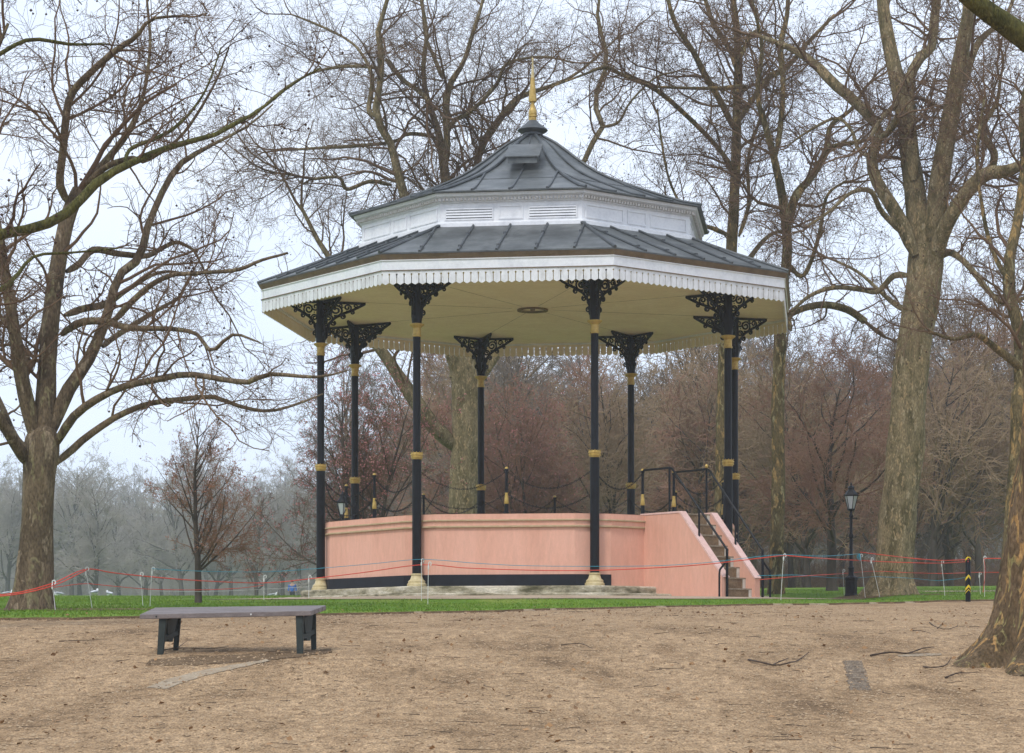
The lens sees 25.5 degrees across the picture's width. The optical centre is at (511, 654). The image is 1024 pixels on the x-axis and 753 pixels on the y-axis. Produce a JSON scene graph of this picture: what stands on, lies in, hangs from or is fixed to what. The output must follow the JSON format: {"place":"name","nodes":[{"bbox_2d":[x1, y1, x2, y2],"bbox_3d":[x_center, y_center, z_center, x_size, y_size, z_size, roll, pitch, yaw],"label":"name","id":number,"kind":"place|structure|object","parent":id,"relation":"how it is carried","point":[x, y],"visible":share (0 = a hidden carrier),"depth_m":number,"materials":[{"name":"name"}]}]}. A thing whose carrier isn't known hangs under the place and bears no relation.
{"place":"outdoors","nodes":[
{"label":"outdoors","id":0,"kind":"place"},
{"bbox_2d":[0,586,995,617],"bbox_3d":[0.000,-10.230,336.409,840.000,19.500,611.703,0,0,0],"label":"lawn","id":1,"kind":"structure","parent":0,"point":[617,600],"depth_m":44.60,"materials":[{"name":"green plant"}]},
{"bbox_2d":[0,461,21,592],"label":"woodland tree","id":2,"kind":"object","parent":1,"relation":"on","point":[3,491],"visible":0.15,"depth_m":349.72,"materials":[{"name":"grey plant"}]},
{"bbox_2d":[0,467,22,591],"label":"woodland tree","id":3,"kind":"object","parent":1,"relation":"on","point":[14,532],"visible":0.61,"depth_m":280.76,"materials":[{"name":"grey plant"}]},
{"bbox_2d":[3,461,84,594],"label":"woodland tree","id":4,"kind":"object","parent":1,"relation":"on","point":[19,518],"visible":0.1,"depth_m":282.57,"materials":[{"name":"grey plant"}]},
{"bbox_2d":[0,608,150,609],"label":"bare soil","id":5,"kind":"structure","parent":1,"relation":"on","point":[94,609],"depth_m":35.84,"materials":[{"name":"brown soil"}]},
{"bbox_2d":[0,0,346,609],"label":"plane tree","id":6,"kind":"object","parent":5,"relation":"on","point":[36,453],"visible":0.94,"depth_m":36.05,"materials":[{"name":"brown plant"}]},
{"bbox_2d":[53,455,116,594],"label":"woodland tree","id":7,"kind":"object","parent":1,"relation":"on","point":[59,531],"visible":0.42,"depth_m":272.60,"materials":[{"name":"grey plant"}]},
{"bbox_2d":[85,567,91,605],"bbox_3d":[-6.946,-1.059,37.214,0.139,0.771,0.028,0,0,0],"label":"rope post","id":8,"kind":"object","parent":1,"relation":"on","point":[87,581],"visible":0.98,"depth_m":37.21,"materials":[{"name":"white metal"}]},
{"bbox_2d":[0,555,783,594],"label":"rope","id":9,"kind":"object","parent":8,"relation":"attached to","point":[369,571],"visible":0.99,"depth_m":44.38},
{"bbox_2d":[55,434,122,594],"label":"woodland tree","id":10,"kind":"object","parent":1,"relation":"on","point":[74,477],"visible":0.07,"depth_m":416.05,"materials":[{"name":"grey plant"}]},
{"bbox_2d":[54,457,134,594],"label":"woodland tree","id":11,"kind":"object","parent":1,"relation":"on","point":[76,564],"visible":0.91,"depth_m":229.54,"materials":[{"name":"grey plant"}]},
{"bbox_2d":[53,452,136,594],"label":"woodland tree","id":12,"kind":"object","parent":1,"relation":"on","point":[79,591],"visible":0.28,"depth_m":277.61,"materials":[{"name":"grey plant"}]},
{"bbox_2d":[70,448,133,581],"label":"woodland tree","id":13,"kind":"object","parent":1,"relation":"on","point":[112,483],"visible":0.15,"depth_m":388.88,"materials":[{"name":"grey plant"}]},
{"bbox_2d":[88,475,139,593],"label":"woodland tree","id":14,"kind":"object","parent":1,"relation":"on","point":[133,494],"visible":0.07,"depth_m":354.09,"materials":[{"name":"grey plant"}]},
{"bbox_2d":[81,493,147,594],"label":"woodland tree","id":15,"kind":"object","parent":1,"relation":"on","point":[124,569],"visible":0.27,"depth_m":297.07,"materials":[{"name":"grey plant"}]},
{"bbox_2d":[108,463,160,535],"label":"woodland tree","id":16,"kind":"object","parent":1,"relation":"on","point":[135,488],"visible":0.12,"depth_m":441.38,"materials":[{"name":"grey plant"}]},
{"bbox_2d":[109,474,167,576],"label":"woodland tree","id":17,"kind":"object","parent":1,"relation":"on","point":[124,487],"visible":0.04,"depth_m":435.55,"materials":[{"name":"grey plant"}]},
{"bbox_2d":[113,501,174,595],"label":"woodland tree","id":18,"kind":"object","parent":1,"relation":"on","point":[132,537],"visible":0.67,"depth_m":289.32,"materials":[{"name":"grey plant"}]},
{"bbox_2d":[120,484,182,595],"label":"woodland tree","id":19,"kind":"object","parent":1,"relation":"on","point":[150,517],"visible":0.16,"depth_m":319.24,"materials":[{"name":"grey plant"}]},
{"bbox_2d":[123,488,184,595],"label":"woodland tree","id":20,"kind":"object","parent":1,"relation":"on","point":[164,576],"visible":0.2,"depth_m":298.53,"materials":[{"name":"grey plant"}]},
{"bbox_2d":[138,478,202,595],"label":"woodland tree","id":21,"kind":"object","parent":1,"relation":"on","point":[172,531],"visible":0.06,"depth_m":346.43,"materials":[{"name":"grey plant"}]},
{"bbox_2d":[119,466,224,595],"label":"woodland tree","id":22,"kind":"object","parent":1,"relation":"on","point":[181,531],"visible":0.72,"depth_m":271.83,"materials":[{"name":"grey plant"}]},
{"bbox_2d":[165,481,221,595],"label":"woodland tree","id":23,"kind":"object","parent":1,"relation":"on","point":[206,586],"visible":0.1,"depth_m":336.95,"materials":[{"name":"grey plant"}]},
{"bbox_2d":[162,424,231,594],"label":"woodland tree","id":24,"kind":"object","parent":1,"relation":"on","point":[188,470],"visible":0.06,"depth_m":411.70,"materials":[{"name":"grey plant"}]},
{"bbox_2d":[158,439,248,583],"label":"woodland tree","id":25,"kind":"object","parent":1,"relation":"on","point":[221,469],"visible":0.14,"depth_m":381.09,"materials":[{"name":"grey plant"}]},
{"bbox_2d":[140,378,273,602],"bbox_3d":[-5.891,-3.122,43.689,2.549,4.637,2.099,0,0,0],"label":"tree","id":26,"kind":"object","parent":1,"relation":"on","point":[208,537],"visible":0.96,"depth_m":43.66,"materials":[{"name":"brown plant"}]},
{"bbox_2d":[182,468,268,595],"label":"woodland tree","id":27,"kind":"object","parent":1,"relation":"on","point":[231,567],"visible":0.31,"depth_m":272.51,"materials":[{"name":"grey plant"}]},
{"bbox_2d":[186,490,267,595],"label":"woodland tree","id":28,"kind":"object","parent":1,"relation":"on","point":[217,584],"visible":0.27,"depth_m":273.58,"materials":[{"name":"grey plant"}]},
{"bbox_2d":[211,451,271,595],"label":"woodland tree","id":29,"kind":"object","parent":1,"relation":"on","point":[257,459],"visible":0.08,"depth_m":442.77,"materials":[{"name":"grey plant"}]},
{"bbox_2d":[225,480,298,595],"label":"woodland tree","id":30,"kind":"object","parent":1,"relation":"on","point":[271,540],"visible":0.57,"depth_m":214.02,"materials":[{"name":"grey plant"}]},
{"bbox_2d":[236,488,287,595],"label":"woodland tree","id":31,"kind":"object","parent":1,"relation":"on","point":[265,585],"visible":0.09,"depth_m":308.10,"materials":[{"name":"grey plant"}]},
{"bbox_2d":[249,445,312,538],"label":"woodland tree","id":32,"kind":"object","parent":1,"relation":"on","point":[280,484],"visible":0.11,"depth_m":436.71,"materials":[{"name":"grey plant"}]},
{"bbox_2d":[248,481,315,594],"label":"woodland tree","id":33,"kind":"object","parent":1,"relation":"on","point":[283,578],"visible":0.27,"depth_m":273.50,"materials":[{"name":"grey plant"}]},
{"bbox_2d":[267,457,308,518],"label":"woodland tree","id":34,"kind":"object","parent":1,"relation":"on","point":[294,473],"visible":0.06,"depth_m":405.05,"materials":[{"name":"grey plant"}]},
{"bbox_2d":[268,476,326,594],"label":"woodland tree","id":35,"kind":"object","parent":1,"relation":"on","point":[300,566],"visible":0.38,"depth_m":270.99,"materials":[{"name":"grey plant"}]},
{"bbox_2d":[281,336,398,557],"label":"woodland tree","id":36,"kind":"object","parent":1,"relation":"on","point":[349,418],"visible":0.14,"depth_m":193.53,"materials":[{"name":"brown plant"}]},
{"bbox_2d":[289,394,403,594],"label":"woodland tree","id":37,"kind":"object","parent":1,"relation":"on","point":[303,586],"visible":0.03,"depth_m":211.87,"materials":[{"name":"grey plant"}]},
{"bbox_2d":[239,344,468,583],"bbox_3d":[-4.644,-5.439,64.432,5.086,8.107,8.103,0,0,-40],"label":"budding tree","id":38,"kind":"object","parent":1,"relation":"on","point":[369,466],"visible":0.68,"depth_m":63.69,"materials":[{"name":"brown plant"}]},
{"bbox_2d":[350,350,436,517],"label":"tree","id":39,"kind":"object","parent":1,"relation":"on","point":[383,372],"visible":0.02,"depth_m":158.96,"materials":[{"name":"brown plant"}]},
{"bbox_2d":[360,404,436,515],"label":"tree","id":40,"kind":"object","parent":1,"relation":"on","point":[392,484],"visible":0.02,"depth_m":139.50,"materials":[{"name":"brown plant"}]},
{"bbox_2d":[373,354,449,516],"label":"tree","id":41,"kind":"object","parent":1,"relation":"on","point":[404,411],"visible":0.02,"depth_m":145.31,"materials":[{"name":"brown plant"}]},
{"bbox_2d":[421,559,423,600],"bbox_3d":[-1.752,-1.425,44.390,0.072,0.912,0.028,0,0,0],"label":"rope post","id":42,"kind":"object","parent":1,"relation":"on","point":[421,579],"visible":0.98,"depth_m":44.39,"materials":[{"name":"white plastic"}]},
{"bbox_2d":[152,554,852,571],"bbox_3d":[1.754,-1.965,46.707,21.656,1.055,7.574,0,0,-34],"label":"rope","id":43,"kind":"object","parent":42,"relation":"attached to","point":[497,564],"visible":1,"depth_m":44.39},
{"bbox_2d":[351,345,521,516],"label":"tree","id":44,"kind":"object","parent":1,"relation":"on","point":[424,381],"visible":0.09,"depth_m":111.22,"materials":[{"name":"brown plant"}]},
{"bbox_2d":[162,0,773,513],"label":"plane tree","id":45,"kind":"object","parent":1,"relation":"on","point":[460,440],"visible":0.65,"depth_m":68.45,"materials":[{"name":"brown plant"}]},
{"bbox_2d":[390,357,546,515],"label":"tree","id":46,"kind":"object","parent":1,"relation":"on","point":[431,466],"visible":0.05,"depth_m":104.96,"materials":[{"name":"brown plant"}]},
{"bbox_2d":[379,363,589,515],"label":"budding tree","id":47,"kind":"object","parent":1,"relation":"on","point":[530,468],"visible":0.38,"depth_m":78.99,"materials":[{"name":"brown plant"}]},
{"bbox_2d":[369,348,621,514],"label":"tree","id":48,"kind":"object","parent":1,"relation":"on","point":[445,381],"visible":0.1,"depth_m":96.89,"materials":[{"name":"brown plant"}]},
{"bbox_2d":[0,545,998,595],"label":"undergrowth","id":49,"kind":"object","parent":1,"relation":"on","point":[187,586],"visible":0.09,"depth_m":338.52,"materials":[{"name":"plant"}]},
{"bbox_2d":[421,348,616,510],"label":"tree","id":50,"kind":"object","parent":1,"relation":"on","point":[552,358],"visible":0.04,"depth_m":106.69,"materials":[{"name":"brown plant"}]},
{"bbox_2d":[423,348,639,514],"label":"tree","id":51,"kind":"object","parent":1,"relation":"on","point":[509,371],"visible":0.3,"depth_m":88.26,"materials":[{"name":"brown plant"}]},
{"bbox_2d":[517,347,626,513],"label":"tree","id":52,"kind":"object","parent":1,"relation":"on","point":[579,362],"visible":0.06,"depth_m":122.15,"materials":[{"name":"brown plant"}]},
{"bbox_2d":[492,350,684,513],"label":"tree","id":53,"kind":"object","parent":1,"relation":"on","point":[575,374],"visible":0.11,"depth_m":90.54,"materials":[{"name":"brown plant"}]},
{"bbox_2d":[540,346,680,513],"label":"tree","id":54,"kind":"object","parent":1,"relation":"on","point":[609,451],"visible":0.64,"depth_m":81.54,"materials":[{"name":"brown plant"}]},
{"bbox_2d":[582,358,714,514],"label":"tree","id":55,"kind":"object","parent":1,"relation":"on","point":[646,418],"visible":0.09,"depth_m":99.46,"materials":[{"name":"brown plant"}]},
{"bbox_2d":[600,374,752,515],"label":"tree","id":56,"kind":"object","parent":1,"relation":"on","point":[649,386],"visible":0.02,"depth_m":102.67,"materials":[{"name":"brown plant"}]},
{"bbox_2d":[600,345,759,551],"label":"tree","id":57,"kind":"object","parent":1,"relation":"on","point":[657,374],"visible":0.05,"depth_m":110.08,"materials":[{"name":"brown plant"}]},
{"bbox_2d":[623,360,770,538],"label":"tree","id":58,"kind":"object","parent":1,"relation":"on","point":[698,489],"visible":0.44,"depth_m":88.03,"materials":[{"name":"brown plant"}]},
{"bbox_2d":[493,0,907,517],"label":"plane tree","id":59,"kind":"object","parent":1,"relation":"on","point":[731,245],"visible":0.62,"depth_m":61.60,"materials":[{"name":"brown plant"}]},
{"bbox_2d":[620,344,845,571],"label":"tree","id":60,"kind":"object","parent":1,"relation":"on","point":[694,418],"visible":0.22,"depth_m":88.56,"materials":[{"name":"brown plant"}]},
{"bbox_2d":[639,335,828,564],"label":"tree","id":61,"kind":"object","parent":1,"relation":"on","point":[699,356],"visible":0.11,"depth_m":95.67,"materials":[{"name":"brown plant"}]},
{"bbox_2d":[695,243,870,568],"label":"tree","id":62,"kind":"object","parent":1,"relation":"on","point":[753,555],"visible":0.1,"depth_m":117.36,"materials":[{"name":"brown plant"}]},
{"bbox_2d":[700,332,884,587],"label":"tree","id":63,"kind":"object","parent":1,"relation":"on","point":[764,440],"visible":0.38,"depth_m":82.44,"materials":[{"name":"brown plant"}]},
{"bbox_2d":[739,338,846,587],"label":"tree","id":64,"kind":"object","parent":1,"relation":"on","point":[797,582],"visible":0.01,"depth_m":124.20,"materials":[{"name":"brown plant"}]},
{"bbox_2d":[739,297,866,559],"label":"tree","id":65,"kind":"object","parent":1,"relation":"on","point":[744,539],"visible":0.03,"depth_m":130.81,"materials":[{"name":"brown plant"}]},
{"bbox_2d":[740,345,872,587],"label":"tree","id":66,"kind":"object","parent":1,"relation":"on","point":[791,583],"visible":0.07,"depth_m":102.68,"materials":[{"name":"brown plant"}]},
{"bbox_2d":[671,0,957,594],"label":"plane tree","id":67,"kind":"object","parent":1,"relation":"on","point":[776,564],"visible":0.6,"depth_m":59.85,"materials":[{"name":"brown plant"}]},
{"bbox_2d":[762,320,886,584],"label":"tree","id":68,"kind":"object","parent":1,"relation":"on","point":[813,543],"visible":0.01,"depth_m":136.05,"materials":[{"name":"brown plant"}]},
{"bbox_2d":[739,314,939,590],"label":"tree","id":69,"kind":"object","parent":1,"relation":"on","point":[810,476],"visible":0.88,"depth_m":65.45,"materials":[{"name":"brown plant"}]},
{"bbox_2d":[797,375,884,586],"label":"tree","id":70,"kind":"object","parent":1,"relation":"on","point":[843,562],"visible":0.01,"depth_m":142.36,"materials":[{"name":"brown plant"}]},
{"bbox_2d":[758,353,930,572],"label":"tree","id":71,"kind":"object","parent":1,"relation":"on","point":[843,545],"visible":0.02,"depth_m":103.93,"materials":[{"name":"brown plant"}]},
{"bbox_2d":[673,0,1023,596],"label":"plane tree","id":72,"kind":"object","parent":1,"relation":"on","point":[918,229],"visible":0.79,"depth_m":56.26,"materials":[{"name":"brown plant"}]},
{"bbox_2d":[819,343,892,572],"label":"tree","id":73,"kind":"object","parent":1,"relation":"on","point":[857,551],"visible":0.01,"depth_m":152.07,"materials":[{"name":"brown plant"}]},
{"bbox_2d":[744,540,1001,587],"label":"undergrowth","id":74,"kind":"object","parent":1,"relation":"on","point":[820,581],"visible":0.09,"depth_m":136.96,"materials":[{"name":"brown plant"}]},
{"bbox_2d":[787,352,966,558],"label":"tree","id":75,"kind":"object","parent":1,"relation":"on","point":[872,494],"visible":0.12,"depth_m":98.84,"materials":[{"name":"brown plant"}]},
{"bbox_2d":[834,594,941,598],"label":"bare soil","id":76,"kind":"structure","parent":1,"relation":"on","point":[853,597],"depth_m":56.15,"materials":[{"name":"brown soil"}]},
{"bbox_2d":[843,483,858,595],"bbox_3d":[8.571,-2.878,57.279,0.374,2.964,0.385,0,0,0],"label":"street lamp","id":77,"kind":"object","parent":76,"relation":"on","point":[851,495],"visible":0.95,"depth_m":57.21,"materials":[{"name":"black metal"}]},
{"bbox_2d":[826,284,979,557],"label":"tree","id":78,"kind":"object","parent":1,"relation":"on","point":[874,399],"visible":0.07,"depth_m":107.52,"materials":[{"name":"brown plant"}]},
{"bbox_2d":[838,371,972,574],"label":"tree","id":79,"kind":"object","parent":1,"relation":"on","point":[921,516],"visible":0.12,"depth_m":87.15,"materials":[{"name":"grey plant"}]},
{"bbox_2d":[841,349,1005,585],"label":"tree","id":80,"kind":"object","parent":1,"relation":"on","point":[948,565],"visible":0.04,"depth_m":108.08,"materials":[{"name":"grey plant"}]},
{"bbox_2d":[842,319,1013,585],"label":"tree","id":81,"kind":"object","parent":1,"relation":"on","point":[942,448],"visible":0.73,"depth_m":78.86,"materials":[{"name":"brown plant"}]},
{"bbox_2d":[878,359,1003,583],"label":"tree","id":82,"kind":"object","parent":1,"relation":"on","point":[938,558],"visible":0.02,"depth_m":129.03,"materials":[{"name":"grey plant"}]},
{"bbox_2d":[872,239,1010,585],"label":"tree","id":83,"kind":"object","parent":1,"relation":"on","point":[953,551],"visible":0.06,"depth_m":114.14,"materials":[{"name":"brown plant"}]},
{"bbox_2d":[914,360,1010,583],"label":"tree","id":84,"kind":"object","parent":1,"relation":"on","point":[940,549],"visible":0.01,"depth_m":140.25,"materials":[{"name":"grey plant"}]},
{"bbox_2d":[917,304,1013,585],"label":"tree","id":85,"kind":"object","parent":1,"relation":"on","point":[978,556],"visible":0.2,"depth_m":99.15,"materials":[{"name":"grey plant"}]},
{"bbox_2d":[933,345,1013,579],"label":"tree","id":86,"kind":"object","parent":1,"relation":"on","point":[1003,475],"visible":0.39,"depth_m":79.77,"materials":[{"name":"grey plant"}]},
{"bbox_2d":[929,231,1023,550],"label":"tree","id":87,"kind":"object","parent":1,"relation":"on","point":[1007,343],"visible":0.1,"depth_m":105.72,"materials":[{"name":"brown plant"}]},
{"bbox_2d":[0,601,1023,752],"bbox_3d":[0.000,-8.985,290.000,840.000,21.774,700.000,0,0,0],"label":"gravel ground","id":88,"kind":"structure","parent":0,"point":[138,675],"depth_m":21.96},
{"bbox_2d":[0,0,363,378],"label":"tree","id":89,"kind":"object","parent":88,"relation":"on","point":[9,230],"visible":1,"depth_m":28.46,"materials":[{"name":"brown plant"}]},
{"bbox_2d":[147,659,268,688],"bbox_3d":[-3.104,0.187,22.946,0.398,0.283,2.293,0,0,21],"label":"concrete strip","id":90,"kind":"object","parent":88,"relation":"on","point":[190,676],"visible":1,"depth_m":22.85,"materials":[{"name":"grey concrete"}]},
{"bbox_2d":[140,605,325,654],"bbox_3d":[-3.100,-0.264,24.987,2.138,0.558,0.607,0,0,17],"label":"park bench","id":91,"kind":"object","parent":88,"relation":"on","point":[169,618],"visible":0.99,"depth_m":24.89,"materials":[{"name":"grey wood"}]},
{"bbox_2d":[146,648,331,664],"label":"worn soil","id":92,"kind":"structure","parent":88,"relation":"on","point":[228,659],"depth_m":24.18,"materials":[{"name":"brown soil"}]},
{"bbox_2d":[0,599,993,619],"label":"turf edge","id":93,"kind":"object","parent":88,"relation":"on","point":[136,617],"visible":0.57,"depth_m":35.96,"materials":[{"name":"soil"}]},
{"bbox_2d":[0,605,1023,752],"bbox_3d":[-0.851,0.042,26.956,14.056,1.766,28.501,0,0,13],"label":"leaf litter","id":94,"kind":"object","parent":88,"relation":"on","point":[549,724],"visible":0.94,"depth_m":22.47,"materials":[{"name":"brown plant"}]},
{"bbox_2d":[0,611,1023,752],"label":"fallen twigs","id":95,"kind":"object","parent":88,"relation":"on","point":[523,673],"depth_m":22.42,"materials":[{"name":"brown wood"}]},
{"bbox_2d":[843,660,870,689],"bbox_3d":[3.505,0.226,23.090,0.222,0.324,2.768,0,0,7],"label":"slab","id":96,"kind":"object","parent":88,"relation":"on","point":[857,668],"visible":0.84,"depth_m":22.98,"materials":[{"name":"grey concrete"}]},
{"bbox_2d":[857,0,1023,602],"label":"plane tree","id":97,"kind":"object","parent":88,"relation":"on","point":[1006,270],"visible":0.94,"depth_m":47.20,"materials":[{"name":"brown plant"}]},
{"bbox_2d":[965,556,970,601],"bbox_3d":[9.587,-1.565,47.637,0.115,1.010,0.115,0,0,0],"label":"bollard","id":98,"kind":"object","parent":88,"relation":"on","point":[967,581],"visible":0.94,"depth_m":47.59,"materials":[{"name":"black paint"}]},
{"bbox_2d":[952,0,1023,674],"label":"tree","id":99,"kind":"object","parent":88,"relation":"on","point":[998,642],"visible":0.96,"depth_m":24.01,"materials":[{"name":"brown plant"}]},
{"bbox_3d":[11.826,-1.765,57.254,0.072,0.646,0.028,0,0,0],"label":"rope post","id":100,"kind":"object","parent":88,"relation":"on","visible":0},
{"bbox_2d":[759,571,998,579],"bbox_3d":[7.364,-1.807,52.084,3.899,0.607,14.260,0,0,30],"label":"rope","id":101,"kind":"object","parent":100,"relation":"attached to","point":[880,571],"visible":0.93,"depth_m":55.08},
{"bbox_2d":[0,0,1023,593],"label":"sky","id":102,"kind":"structure","parent":0,"point":[108,229],"materials":[{"name":"white"}]},
{"bbox_2d":[176,595,884,600],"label":"paved path","id":103,"kind":"structure","parent":0,"point":[519,596],"depth_m":45.31,"materials":[{"name":"grey concrete"}]},
{"bbox_2d":[257,57,791,597],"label":"bandstand","id":104,"kind":"structure","parent":103,"relation":"on","point":[533,239],"depth_m":49.23,"materials":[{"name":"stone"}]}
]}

